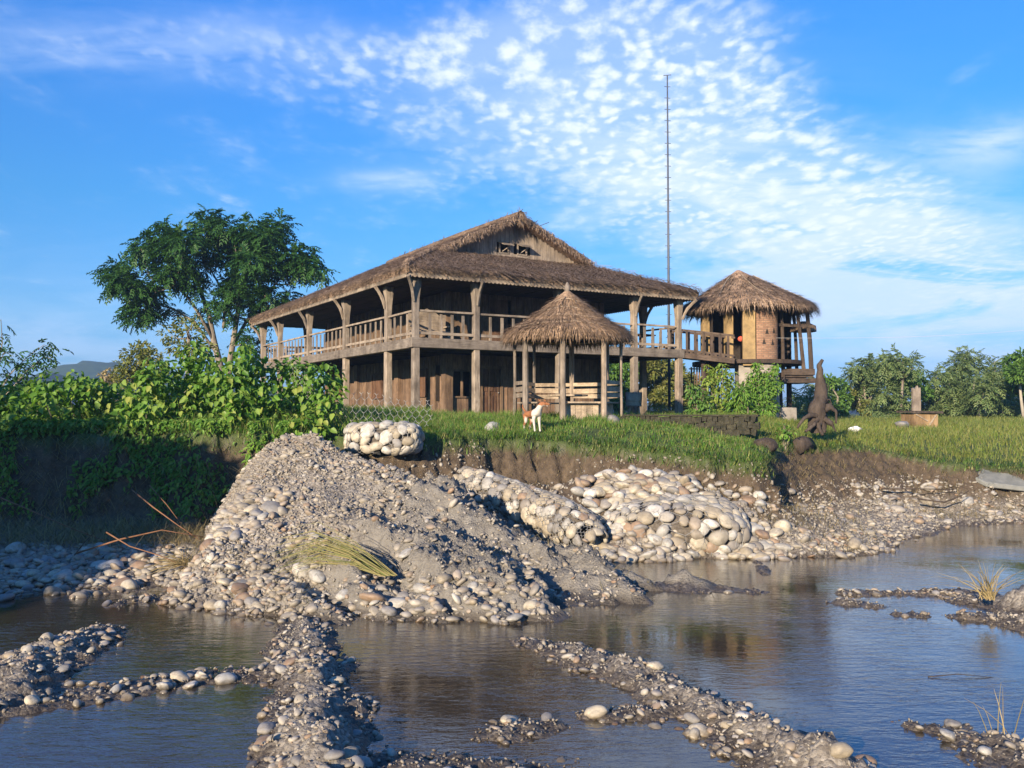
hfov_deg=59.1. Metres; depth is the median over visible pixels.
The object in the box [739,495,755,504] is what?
cobble
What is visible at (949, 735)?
cobble
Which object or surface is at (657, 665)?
cobble
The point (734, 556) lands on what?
cobble
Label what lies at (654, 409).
leafy bush
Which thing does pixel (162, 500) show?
branch
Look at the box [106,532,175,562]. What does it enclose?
branch
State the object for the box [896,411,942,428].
plank box
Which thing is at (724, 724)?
cobble
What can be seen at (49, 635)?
cobble
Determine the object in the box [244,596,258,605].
cobble
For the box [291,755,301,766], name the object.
cobble
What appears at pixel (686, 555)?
cobble
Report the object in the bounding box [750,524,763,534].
cobble
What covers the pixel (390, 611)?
cobble
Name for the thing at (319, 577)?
cobble
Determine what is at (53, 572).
cobble
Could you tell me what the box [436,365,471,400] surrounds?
window frame
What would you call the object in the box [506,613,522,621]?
cobble
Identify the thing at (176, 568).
cobble
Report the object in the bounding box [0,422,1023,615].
dry grass
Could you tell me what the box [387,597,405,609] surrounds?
cobble
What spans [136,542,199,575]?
reed clump
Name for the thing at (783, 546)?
cobble
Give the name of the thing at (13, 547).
cobble
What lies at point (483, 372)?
door
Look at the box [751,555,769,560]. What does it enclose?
cobble
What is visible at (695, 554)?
cobble
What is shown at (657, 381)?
distant tree
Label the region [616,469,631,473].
cobble
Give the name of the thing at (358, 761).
cobble
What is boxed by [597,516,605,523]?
cobble
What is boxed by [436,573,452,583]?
cobble
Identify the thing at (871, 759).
cobble
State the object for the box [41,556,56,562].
cobble
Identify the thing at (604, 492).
cobble
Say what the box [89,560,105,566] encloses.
cobble
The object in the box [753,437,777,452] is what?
boulder
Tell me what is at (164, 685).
cobble
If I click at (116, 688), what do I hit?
cobble
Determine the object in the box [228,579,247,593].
cobble
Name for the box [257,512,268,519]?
cobble
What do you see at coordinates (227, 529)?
cobble
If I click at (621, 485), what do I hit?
cobble
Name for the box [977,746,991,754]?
cobble
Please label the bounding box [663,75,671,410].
radio mast
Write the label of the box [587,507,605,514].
cobble
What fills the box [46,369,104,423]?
broad leaved shrub
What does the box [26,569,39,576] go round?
cobble
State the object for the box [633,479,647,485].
cobble
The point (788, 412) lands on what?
concrete block
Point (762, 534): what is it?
cobble
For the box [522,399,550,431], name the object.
dog
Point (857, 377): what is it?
acacia tree
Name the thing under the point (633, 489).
cobble
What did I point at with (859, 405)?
acacia tree
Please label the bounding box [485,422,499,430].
boulder
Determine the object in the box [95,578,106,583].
cobble
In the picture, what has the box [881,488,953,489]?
driftwood pole
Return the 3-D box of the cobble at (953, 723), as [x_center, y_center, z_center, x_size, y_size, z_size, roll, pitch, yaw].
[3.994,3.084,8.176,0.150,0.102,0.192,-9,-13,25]
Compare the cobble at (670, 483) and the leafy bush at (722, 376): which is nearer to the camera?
the cobble at (670, 483)
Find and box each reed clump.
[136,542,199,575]
[269,522,396,576]
[934,561,1023,600]
[966,686,1023,733]
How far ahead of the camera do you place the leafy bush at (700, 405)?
31.90 m
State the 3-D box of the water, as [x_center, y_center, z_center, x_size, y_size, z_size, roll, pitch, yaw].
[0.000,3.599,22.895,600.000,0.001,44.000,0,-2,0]
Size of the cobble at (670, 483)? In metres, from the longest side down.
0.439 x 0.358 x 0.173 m
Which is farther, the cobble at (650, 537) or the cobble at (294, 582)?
the cobble at (650, 537)
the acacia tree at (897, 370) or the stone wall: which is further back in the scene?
the acacia tree at (897, 370)
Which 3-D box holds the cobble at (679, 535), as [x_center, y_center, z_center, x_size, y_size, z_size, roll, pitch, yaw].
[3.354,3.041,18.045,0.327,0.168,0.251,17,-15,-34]
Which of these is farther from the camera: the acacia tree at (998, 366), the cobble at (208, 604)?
the acacia tree at (998, 366)
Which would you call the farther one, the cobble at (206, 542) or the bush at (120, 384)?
the bush at (120, 384)
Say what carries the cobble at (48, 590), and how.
on the ground at (564, 464)
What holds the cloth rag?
on the ground at (564, 464)
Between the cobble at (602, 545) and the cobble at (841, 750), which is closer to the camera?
the cobble at (841, 750)
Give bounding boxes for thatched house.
[249,206,704,415]
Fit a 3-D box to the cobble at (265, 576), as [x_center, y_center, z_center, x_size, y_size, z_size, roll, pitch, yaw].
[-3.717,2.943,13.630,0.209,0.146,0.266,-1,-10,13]
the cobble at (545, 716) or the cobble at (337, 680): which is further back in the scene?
the cobble at (337, 680)
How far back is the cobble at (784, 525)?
18.58 m
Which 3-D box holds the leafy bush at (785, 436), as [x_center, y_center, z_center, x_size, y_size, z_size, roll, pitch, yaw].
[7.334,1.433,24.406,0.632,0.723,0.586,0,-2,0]
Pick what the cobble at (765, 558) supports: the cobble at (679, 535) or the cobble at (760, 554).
the cobble at (760, 554)
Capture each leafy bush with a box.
[645,404,671,414]
[681,382,716,414]
[698,363,744,412]
[720,385,774,417]
[738,361,784,416]
[773,424,796,449]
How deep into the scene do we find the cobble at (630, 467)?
19.84 m
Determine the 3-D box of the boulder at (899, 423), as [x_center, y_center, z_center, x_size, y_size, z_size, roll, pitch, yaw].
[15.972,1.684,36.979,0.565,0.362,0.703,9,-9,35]
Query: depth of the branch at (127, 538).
15.82 m
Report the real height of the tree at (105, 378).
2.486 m
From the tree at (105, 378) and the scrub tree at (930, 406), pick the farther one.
the scrub tree at (930, 406)
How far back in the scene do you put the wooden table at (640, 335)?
37.20 m
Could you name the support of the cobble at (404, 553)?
on the ground at (564, 464)
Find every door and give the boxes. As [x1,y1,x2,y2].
[480,366,503,413]
[490,299,507,340]
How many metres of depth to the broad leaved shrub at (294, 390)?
21.27 m
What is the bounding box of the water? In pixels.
[0,523,1023,767]
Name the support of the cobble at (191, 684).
in the water
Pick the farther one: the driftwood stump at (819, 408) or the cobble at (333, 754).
the driftwood stump at (819, 408)
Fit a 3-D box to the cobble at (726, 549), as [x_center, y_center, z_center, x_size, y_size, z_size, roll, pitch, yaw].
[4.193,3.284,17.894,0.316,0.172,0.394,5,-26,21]
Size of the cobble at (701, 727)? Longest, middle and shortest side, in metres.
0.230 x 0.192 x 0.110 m
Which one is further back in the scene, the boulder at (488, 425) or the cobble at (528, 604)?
the boulder at (488, 425)
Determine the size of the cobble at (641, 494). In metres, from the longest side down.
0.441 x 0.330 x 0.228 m
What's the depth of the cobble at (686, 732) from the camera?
8.00 m
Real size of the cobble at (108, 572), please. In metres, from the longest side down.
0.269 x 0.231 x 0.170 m
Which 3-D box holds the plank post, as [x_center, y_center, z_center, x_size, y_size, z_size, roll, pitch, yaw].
[17.666,1.020,39.449,0.380,1.900,0.120,0,-2,-10]
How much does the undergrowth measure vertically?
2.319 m
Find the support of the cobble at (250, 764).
on the ground at (564, 464)
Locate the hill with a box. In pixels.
[13,361,925,413]
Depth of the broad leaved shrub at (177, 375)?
20.98 m
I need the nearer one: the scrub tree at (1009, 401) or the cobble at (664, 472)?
the cobble at (664, 472)
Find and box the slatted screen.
[689,367,718,384]
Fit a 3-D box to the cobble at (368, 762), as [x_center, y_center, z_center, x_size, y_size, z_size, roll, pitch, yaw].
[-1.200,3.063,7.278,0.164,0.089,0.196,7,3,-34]
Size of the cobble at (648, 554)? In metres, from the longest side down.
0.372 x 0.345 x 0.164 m
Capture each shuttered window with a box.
[337,329,342,350]
[371,373,382,398]
[372,319,382,343]
[420,368,427,396]
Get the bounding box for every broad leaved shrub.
[0,371,66,440]
[0,381,35,418]
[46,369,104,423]
[68,376,135,418]
[102,366,170,442]
[138,357,206,423]
[157,341,228,419]
[186,341,265,431]
[225,356,288,422]
[261,355,323,424]
[289,362,349,440]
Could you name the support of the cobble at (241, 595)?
on the ground at (564, 464)
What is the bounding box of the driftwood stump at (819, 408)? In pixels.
[797,359,837,435]
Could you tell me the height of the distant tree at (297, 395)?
1.283 m
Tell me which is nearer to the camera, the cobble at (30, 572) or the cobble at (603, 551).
the cobble at (30, 572)
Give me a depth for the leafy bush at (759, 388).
35.87 m
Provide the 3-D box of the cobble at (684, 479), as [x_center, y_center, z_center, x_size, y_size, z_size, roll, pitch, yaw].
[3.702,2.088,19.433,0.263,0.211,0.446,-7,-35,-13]
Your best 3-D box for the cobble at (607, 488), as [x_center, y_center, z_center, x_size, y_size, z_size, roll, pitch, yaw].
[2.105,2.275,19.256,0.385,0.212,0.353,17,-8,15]
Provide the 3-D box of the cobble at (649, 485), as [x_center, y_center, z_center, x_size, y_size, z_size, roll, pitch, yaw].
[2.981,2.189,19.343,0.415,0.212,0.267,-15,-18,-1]
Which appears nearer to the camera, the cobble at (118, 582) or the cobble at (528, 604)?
the cobble at (528, 604)
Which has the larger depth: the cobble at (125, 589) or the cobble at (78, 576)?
the cobble at (78, 576)
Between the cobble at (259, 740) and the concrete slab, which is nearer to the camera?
the cobble at (259, 740)
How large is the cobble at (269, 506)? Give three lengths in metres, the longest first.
0.503 x 0.344 x 0.186 m
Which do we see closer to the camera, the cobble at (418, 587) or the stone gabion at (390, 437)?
the cobble at (418, 587)
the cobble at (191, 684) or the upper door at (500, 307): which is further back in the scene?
the upper door at (500, 307)
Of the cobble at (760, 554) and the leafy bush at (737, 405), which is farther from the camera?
the leafy bush at (737, 405)
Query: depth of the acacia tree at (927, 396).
56.19 m
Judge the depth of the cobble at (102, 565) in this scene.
15.83 m
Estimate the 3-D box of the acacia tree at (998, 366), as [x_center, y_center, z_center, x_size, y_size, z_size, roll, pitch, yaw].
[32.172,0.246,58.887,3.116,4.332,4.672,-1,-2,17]
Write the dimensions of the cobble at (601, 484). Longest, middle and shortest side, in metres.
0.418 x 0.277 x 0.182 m
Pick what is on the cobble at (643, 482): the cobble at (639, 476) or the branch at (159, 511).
the cobble at (639, 476)
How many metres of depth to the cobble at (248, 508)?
16.10 m
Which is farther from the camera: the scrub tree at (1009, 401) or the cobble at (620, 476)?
the scrub tree at (1009, 401)
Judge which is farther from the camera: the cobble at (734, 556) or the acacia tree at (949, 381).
the acacia tree at (949, 381)
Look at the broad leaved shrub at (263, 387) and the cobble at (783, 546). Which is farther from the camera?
the broad leaved shrub at (263, 387)
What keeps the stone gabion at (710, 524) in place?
on the ground at (564, 464)
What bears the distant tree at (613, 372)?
on the ground at (564, 464)
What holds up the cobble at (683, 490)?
on the stone gabion at (710, 524)
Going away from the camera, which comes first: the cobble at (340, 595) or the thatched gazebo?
the cobble at (340, 595)
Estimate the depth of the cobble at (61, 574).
15.13 m
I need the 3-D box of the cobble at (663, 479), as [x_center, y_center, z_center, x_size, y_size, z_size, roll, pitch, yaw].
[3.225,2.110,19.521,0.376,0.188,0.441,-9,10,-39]
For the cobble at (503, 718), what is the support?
on the ground at (564, 464)
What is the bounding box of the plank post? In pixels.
[911,386,920,410]
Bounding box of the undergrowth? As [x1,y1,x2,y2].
[0,414,308,521]
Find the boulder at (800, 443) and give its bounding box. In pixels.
[791,436,814,453]
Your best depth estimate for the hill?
589.49 m
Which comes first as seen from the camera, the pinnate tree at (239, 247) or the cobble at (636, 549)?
the cobble at (636, 549)
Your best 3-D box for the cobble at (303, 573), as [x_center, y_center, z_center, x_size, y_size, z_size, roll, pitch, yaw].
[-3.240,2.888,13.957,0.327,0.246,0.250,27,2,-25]
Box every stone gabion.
[343,420,424,455]
[452,466,608,547]
[604,492,750,555]
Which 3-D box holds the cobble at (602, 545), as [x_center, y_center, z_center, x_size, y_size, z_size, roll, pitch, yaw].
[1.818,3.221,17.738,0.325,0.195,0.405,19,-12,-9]
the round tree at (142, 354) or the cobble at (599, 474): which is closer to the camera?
the cobble at (599, 474)
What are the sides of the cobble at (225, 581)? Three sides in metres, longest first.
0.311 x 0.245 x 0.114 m
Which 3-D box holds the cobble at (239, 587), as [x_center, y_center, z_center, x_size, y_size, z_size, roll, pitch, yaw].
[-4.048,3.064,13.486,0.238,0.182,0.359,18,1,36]
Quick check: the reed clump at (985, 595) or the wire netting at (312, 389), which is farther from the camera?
the wire netting at (312, 389)
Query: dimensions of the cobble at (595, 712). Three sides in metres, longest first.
0.235 x 0.142 x 0.122 m
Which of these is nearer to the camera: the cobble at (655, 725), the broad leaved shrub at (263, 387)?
the cobble at (655, 725)
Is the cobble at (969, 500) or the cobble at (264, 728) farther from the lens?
the cobble at (969, 500)
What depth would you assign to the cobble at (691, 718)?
8.23 m
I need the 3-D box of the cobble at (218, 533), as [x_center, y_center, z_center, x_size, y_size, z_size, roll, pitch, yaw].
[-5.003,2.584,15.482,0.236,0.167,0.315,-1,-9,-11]
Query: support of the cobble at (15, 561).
on the ground at (564, 464)
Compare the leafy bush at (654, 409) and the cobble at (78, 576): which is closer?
the cobble at (78, 576)
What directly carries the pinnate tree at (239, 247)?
on the ground at (564, 464)
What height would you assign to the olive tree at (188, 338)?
3.676 m
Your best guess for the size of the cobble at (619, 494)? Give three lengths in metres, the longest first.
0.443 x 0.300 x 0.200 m
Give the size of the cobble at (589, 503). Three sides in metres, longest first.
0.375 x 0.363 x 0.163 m
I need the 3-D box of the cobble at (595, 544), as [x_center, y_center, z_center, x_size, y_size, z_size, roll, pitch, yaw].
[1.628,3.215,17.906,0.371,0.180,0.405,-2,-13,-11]
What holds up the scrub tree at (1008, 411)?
on the ground at (564, 464)
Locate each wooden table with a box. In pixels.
[296,346,323,357]
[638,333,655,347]
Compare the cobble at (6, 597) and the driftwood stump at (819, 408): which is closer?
the cobble at (6, 597)
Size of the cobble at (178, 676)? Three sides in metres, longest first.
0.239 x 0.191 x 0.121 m
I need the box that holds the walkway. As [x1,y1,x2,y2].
[664,327,734,402]
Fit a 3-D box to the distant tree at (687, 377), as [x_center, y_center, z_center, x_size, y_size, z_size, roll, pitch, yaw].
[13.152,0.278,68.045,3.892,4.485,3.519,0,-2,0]
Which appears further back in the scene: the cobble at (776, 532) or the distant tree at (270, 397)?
the distant tree at (270, 397)
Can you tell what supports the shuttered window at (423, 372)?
in the thatched house
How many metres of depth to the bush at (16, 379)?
33.77 m
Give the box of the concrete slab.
[975,469,1023,490]
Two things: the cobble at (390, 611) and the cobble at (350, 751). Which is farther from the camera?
the cobble at (390, 611)
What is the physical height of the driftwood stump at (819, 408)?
2.165 m
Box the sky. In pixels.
[0,0,1023,406]
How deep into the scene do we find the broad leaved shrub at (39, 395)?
20.49 m
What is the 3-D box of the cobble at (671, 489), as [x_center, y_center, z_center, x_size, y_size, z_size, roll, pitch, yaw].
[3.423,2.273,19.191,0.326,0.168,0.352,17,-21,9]
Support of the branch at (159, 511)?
on the ground at (564, 464)
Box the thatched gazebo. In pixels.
[495,282,637,419]
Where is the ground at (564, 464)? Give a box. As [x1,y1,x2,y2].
[0,414,1023,767]
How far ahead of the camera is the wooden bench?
33.20 m
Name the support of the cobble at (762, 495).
on the ground at (564, 464)
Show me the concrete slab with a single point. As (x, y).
(999, 480)
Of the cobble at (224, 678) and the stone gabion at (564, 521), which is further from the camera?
the stone gabion at (564, 521)
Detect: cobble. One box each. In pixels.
[0,593,15,601]
[5,542,26,552]
[9,568,20,573]
[10,558,24,568]
[15,580,30,587]
[21,584,35,589]
[24,695,40,704]
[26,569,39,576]
[40,632,53,640]
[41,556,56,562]
[43,586,61,594]
[48,569,60,576]
[51,563,65,569]
[51,569,72,580]
[57,664,70,672]
[60,565,73,570]
[71,572,84,579]
[85,549,98,555]
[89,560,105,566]
[94,542,108,549]
[95,559,123,569]
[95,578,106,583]
[102,569,117,575]
[109,577,133,588]
[110,684,121,693]
[120,579,137,589]
[120,692,134,700]
[121,584,139,590]
[130,552,149,559]
[130,561,149,569]
[138,685,151,692]
[156,682,172,689]
[157,568,167,575]
[169,566,180,573]
[169,670,191,682]
[182,681,197,688]
[199,538,214,550]
[203,599,216,610]
[204,534,212,539]
[213,530,225,537]
[213,600,226,608]
[214,672,237,684]
[216,527,230,531]
[216,578,232,585]
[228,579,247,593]
[229,518,240,524]
[229,530,241,541]
[231,583,248,594]
[235,592,249,599]
[243,504,258,511]
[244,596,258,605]
[246,760,258,767]
[250,509,262,515]
[254,735,269,745]
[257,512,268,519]
[257,721,275,734]
[259,574,270,581]
[261,501,282,515]
[272,732,282,740]
[274,664,286,673]
[283,656,298,665]
[288,581,299,586]
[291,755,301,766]
[292,562,309,576]
[309,569,325,583]
[324,749,344,759]
[329,676,344,684]
[335,589,347,600]
[342,746,357,759]
[351,755,364,767]
[359,592,384,601]
[360,756,373,766]
[381,606,396,616]
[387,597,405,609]
[398,548,411,558]
[413,582,425,592]
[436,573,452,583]
[467,581,478,590]
[469,586,481,593]
[500,714,518,723]
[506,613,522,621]
[523,600,537,608]
[541,712,551,720]
[570,486,584,496]
[582,498,597,507]
[583,489,596,497]
[584,705,607,718]
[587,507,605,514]
[588,542,601,549]
[591,487,606,497]
[593,482,611,486]
[594,469,612,477]
[596,488,603,496]
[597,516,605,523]
[597,542,610,549]
[600,548,613,557]
[602,485,615,491]
[605,490,619,498]
[607,496,623,503]
[612,491,624,498]
[614,472,628,480]
[615,482,628,488]
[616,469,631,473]
[626,554,638,562]
[628,465,637,472]
[629,484,641,494]
[630,545,641,552]
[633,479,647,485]
[633,524,648,529]
[635,473,646,479]
[635,490,649,497]
[638,469,652,476]
[640,550,656,558]
[645,481,659,487]
[646,661,663,669]
[647,533,661,542]
[647,722,661,728]
[651,484,660,493]
[655,469,667,475]
[656,476,669,481]
[661,481,676,487]
[661,538,672,546]
[666,486,678,493]
[673,555,685,560]
[674,533,683,538]
[678,475,689,485]
[678,486,690,494]
[679,553,691,558]
[682,729,689,736]
[683,712,699,723]
[686,550,698,558]
[688,723,708,736]
[688,727,699,739]
[690,480,701,487]
[702,491,715,495]
[718,545,730,553]
[720,720,732,728]
[727,552,741,559]
[729,763,741,766]
[735,711,751,718]
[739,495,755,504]
[739,547,752,558]
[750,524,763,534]
[751,552,767,558]
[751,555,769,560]
[753,491,766,499]
[754,499,765,506]
[755,529,769,538]
[758,540,771,549]
[769,528,783,537]
[774,519,792,532]
[774,543,791,550]
[830,742,853,757]
[847,537,861,549]
[852,754,876,765]
[856,758,872,767]
[939,728,955,740]
[944,718,961,727]
[960,497,973,504]
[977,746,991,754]
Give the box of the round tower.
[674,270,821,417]
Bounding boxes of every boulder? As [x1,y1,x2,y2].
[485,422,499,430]
[606,414,619,422]
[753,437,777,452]
[791,436,814,453]
[895,421,908,428]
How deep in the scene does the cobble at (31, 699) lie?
8.73 m
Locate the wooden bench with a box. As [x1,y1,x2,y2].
[408,309,450,338]
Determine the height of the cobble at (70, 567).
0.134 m
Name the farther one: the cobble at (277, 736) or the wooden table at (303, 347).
the wooden table at (303, 347)
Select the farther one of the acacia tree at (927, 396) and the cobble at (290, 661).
the acacia tree at (927, 396)
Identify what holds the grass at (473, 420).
on the ground at (564, 464)
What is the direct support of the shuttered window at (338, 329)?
in the thatched house
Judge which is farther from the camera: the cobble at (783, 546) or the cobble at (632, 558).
the cobble at (783, 546)
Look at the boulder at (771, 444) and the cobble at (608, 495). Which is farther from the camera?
the boulder at (771, 444)
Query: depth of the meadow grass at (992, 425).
30.64 m
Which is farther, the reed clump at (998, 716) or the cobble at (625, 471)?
the cobble at (625, 471)
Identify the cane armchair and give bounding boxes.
[625,392,641,414]
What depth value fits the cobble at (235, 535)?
15.13 m
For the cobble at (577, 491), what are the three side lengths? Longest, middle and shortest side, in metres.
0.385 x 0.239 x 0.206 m
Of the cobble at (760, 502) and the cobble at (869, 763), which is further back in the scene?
the cobble at (760, 502)
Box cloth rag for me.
[847,426,859,430]
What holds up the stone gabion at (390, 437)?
on the ground at (564, 464)
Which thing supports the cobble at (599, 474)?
on the ground at (564, 464)
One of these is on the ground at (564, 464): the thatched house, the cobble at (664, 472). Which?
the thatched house
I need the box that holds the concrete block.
[779,407,796,420]
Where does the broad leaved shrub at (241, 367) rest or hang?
on the ground at (564, 464)
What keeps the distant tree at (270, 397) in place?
on the ground at (564, 464)
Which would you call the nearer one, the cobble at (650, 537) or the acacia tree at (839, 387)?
the cobble at (650, 537)
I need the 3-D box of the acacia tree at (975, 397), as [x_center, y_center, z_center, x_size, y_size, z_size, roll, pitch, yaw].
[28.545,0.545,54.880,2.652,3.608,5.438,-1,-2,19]
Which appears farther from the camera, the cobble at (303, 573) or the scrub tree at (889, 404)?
the scrub tree at (889, 404)
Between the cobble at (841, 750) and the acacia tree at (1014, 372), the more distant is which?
the acacia tree at (1014, 372)
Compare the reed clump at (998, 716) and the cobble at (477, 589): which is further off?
the cobble at (477, 589)
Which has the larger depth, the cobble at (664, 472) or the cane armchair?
the cane armchair
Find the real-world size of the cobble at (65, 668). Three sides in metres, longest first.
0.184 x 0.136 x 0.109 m
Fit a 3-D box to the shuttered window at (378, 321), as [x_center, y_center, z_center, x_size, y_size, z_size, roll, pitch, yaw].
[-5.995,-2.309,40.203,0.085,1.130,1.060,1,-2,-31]
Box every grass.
[0,403,1023,479]
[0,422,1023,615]
[613,410,1023,466]
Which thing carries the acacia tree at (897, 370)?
on the ground at (564, 464)
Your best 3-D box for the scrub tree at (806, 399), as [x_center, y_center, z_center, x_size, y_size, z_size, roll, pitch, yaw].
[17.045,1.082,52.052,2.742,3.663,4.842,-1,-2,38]
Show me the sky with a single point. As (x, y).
(863, 160)
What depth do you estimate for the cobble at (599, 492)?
19.06 m
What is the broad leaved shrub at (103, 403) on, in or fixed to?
on the ground at (564, 464)
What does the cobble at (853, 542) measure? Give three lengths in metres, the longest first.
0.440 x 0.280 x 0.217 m
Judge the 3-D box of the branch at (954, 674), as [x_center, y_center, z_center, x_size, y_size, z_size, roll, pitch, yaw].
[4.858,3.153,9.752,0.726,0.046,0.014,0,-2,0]
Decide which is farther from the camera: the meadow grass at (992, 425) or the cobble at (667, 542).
the meadow grass at (992, 425)
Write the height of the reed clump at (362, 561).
0.806 m
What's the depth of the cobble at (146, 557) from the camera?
16.48 m
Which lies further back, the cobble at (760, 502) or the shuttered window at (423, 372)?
the shuttered window at (423, 372)
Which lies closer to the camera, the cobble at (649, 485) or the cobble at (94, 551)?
the cobble at (94, 551)
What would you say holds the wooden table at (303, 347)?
on the thatched house
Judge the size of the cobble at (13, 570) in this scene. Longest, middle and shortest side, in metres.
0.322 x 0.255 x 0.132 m
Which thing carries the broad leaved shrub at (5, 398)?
on the ground at (564, 464)
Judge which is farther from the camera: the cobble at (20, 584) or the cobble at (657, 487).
the cobble at (657, 487)
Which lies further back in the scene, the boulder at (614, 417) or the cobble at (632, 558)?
the boulder at (614, 417)
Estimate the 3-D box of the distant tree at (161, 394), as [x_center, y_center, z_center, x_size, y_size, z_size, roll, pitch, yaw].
[-8.849,0.450,24.919,2.606,1.609,1.861,-1,-2,24]
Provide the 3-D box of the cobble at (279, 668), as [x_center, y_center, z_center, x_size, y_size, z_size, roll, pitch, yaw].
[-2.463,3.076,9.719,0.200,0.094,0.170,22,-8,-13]
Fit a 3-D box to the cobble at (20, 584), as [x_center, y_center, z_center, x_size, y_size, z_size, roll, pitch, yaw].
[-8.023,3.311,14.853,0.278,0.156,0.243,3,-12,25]
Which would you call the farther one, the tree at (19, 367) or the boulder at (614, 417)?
the tree at (19, 367)
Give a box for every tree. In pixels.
[0,323,73,406]
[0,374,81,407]
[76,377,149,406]
[86,203,339,396]
[96,367,119,386]
[108,339,169,393]
[149,376,226,411]
[155,313,220,392]
[218,384,294,410]
[277,384,346,411]
[609,362,638,413]
[638,359,674,410]
[665,359,708,410]
[783,395,807,413]
[786,377,837,417]
[824,373,854,418]
[838,353,889,413]
[846,387,881,415]
[861,378,911,418]
[865,343,929,410]
[887,373,935,402]
[905,391,959,416]
[920,364,968,415]
[937,392,1023,417]
[938,345,992,392]
[947,379,984,408]
[954,364,1010,417]
[978,355,1023,406]
[978,391,1023,415]
[1000,346,1023,417]
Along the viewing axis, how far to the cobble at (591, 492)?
19.05 m
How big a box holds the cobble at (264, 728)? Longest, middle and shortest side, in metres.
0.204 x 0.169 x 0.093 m
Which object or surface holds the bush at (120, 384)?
on the ground at (564, 464)
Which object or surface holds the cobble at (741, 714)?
on the ground at (564, 464)
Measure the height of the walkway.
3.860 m
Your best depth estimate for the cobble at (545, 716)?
8.33 m
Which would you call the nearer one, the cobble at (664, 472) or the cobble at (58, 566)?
the cobble at (58, 566)
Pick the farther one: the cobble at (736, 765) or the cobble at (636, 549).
the cobble at (636, 549)
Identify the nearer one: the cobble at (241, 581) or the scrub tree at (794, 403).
the cobble at (241, 581)
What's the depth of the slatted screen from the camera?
38.66 m
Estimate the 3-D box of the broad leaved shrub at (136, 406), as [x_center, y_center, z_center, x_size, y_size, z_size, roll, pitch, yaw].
[-8.443,0.549,20.389,1.594,1.893,1.351,0,-2,0]
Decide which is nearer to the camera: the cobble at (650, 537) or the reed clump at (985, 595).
the reed clump at (985, 595)
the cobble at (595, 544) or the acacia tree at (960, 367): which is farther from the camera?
the acacia tree at (960, 367)
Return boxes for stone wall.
[620,414,760,436]
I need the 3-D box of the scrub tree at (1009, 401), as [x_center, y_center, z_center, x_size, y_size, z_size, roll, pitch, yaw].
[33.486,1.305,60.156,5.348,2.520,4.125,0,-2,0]
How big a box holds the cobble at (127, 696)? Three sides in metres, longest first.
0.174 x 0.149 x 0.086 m
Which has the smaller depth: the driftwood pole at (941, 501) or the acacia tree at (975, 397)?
the driftwood pole at (941, 501)
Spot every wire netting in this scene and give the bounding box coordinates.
[289,359,346,418]
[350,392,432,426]
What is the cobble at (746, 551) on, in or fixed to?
on the ground at (564, 464)
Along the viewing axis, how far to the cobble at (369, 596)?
12.74 m
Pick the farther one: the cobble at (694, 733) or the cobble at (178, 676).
the cobble at (178, 676)
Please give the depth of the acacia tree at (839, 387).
56.07 m
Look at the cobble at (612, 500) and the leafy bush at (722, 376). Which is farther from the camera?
the leafy bush at (722, 376)
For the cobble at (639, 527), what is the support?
on the ground at (564, 464)
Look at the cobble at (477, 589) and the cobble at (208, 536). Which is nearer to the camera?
the cobble at (477, 589)
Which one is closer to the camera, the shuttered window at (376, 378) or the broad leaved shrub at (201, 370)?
the broad leaved shrub at (201, 370)
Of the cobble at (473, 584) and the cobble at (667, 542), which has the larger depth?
the cobble at (667, 542)
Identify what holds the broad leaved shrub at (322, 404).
on the ground at (564, 464)
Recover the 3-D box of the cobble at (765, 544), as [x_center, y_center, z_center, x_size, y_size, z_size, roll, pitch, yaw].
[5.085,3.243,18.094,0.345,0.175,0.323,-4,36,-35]
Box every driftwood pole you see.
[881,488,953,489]
[919,491,967,502]
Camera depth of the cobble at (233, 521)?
15.73 m
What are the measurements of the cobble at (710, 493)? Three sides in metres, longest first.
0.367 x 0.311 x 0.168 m
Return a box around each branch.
[76,530,202,553]
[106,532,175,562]
[132,489,197,538]
[149,485,179,521]
[928,674,985,676]
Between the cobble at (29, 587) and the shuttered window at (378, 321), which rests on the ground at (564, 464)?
the cobble at (29, 587)
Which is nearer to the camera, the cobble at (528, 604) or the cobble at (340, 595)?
the cobble at (528, 604)
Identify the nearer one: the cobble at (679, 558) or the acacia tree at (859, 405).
the cobble at (679, 558)
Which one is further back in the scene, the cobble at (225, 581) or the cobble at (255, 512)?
the cobble at (255, 512)
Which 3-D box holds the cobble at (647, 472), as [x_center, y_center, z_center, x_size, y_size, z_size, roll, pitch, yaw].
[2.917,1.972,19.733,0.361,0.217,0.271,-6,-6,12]
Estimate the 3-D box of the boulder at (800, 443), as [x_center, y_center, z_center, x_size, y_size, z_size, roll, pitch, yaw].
[7.995,1.675,24.869,0.709,0.485,0.440,2,-3,-43]

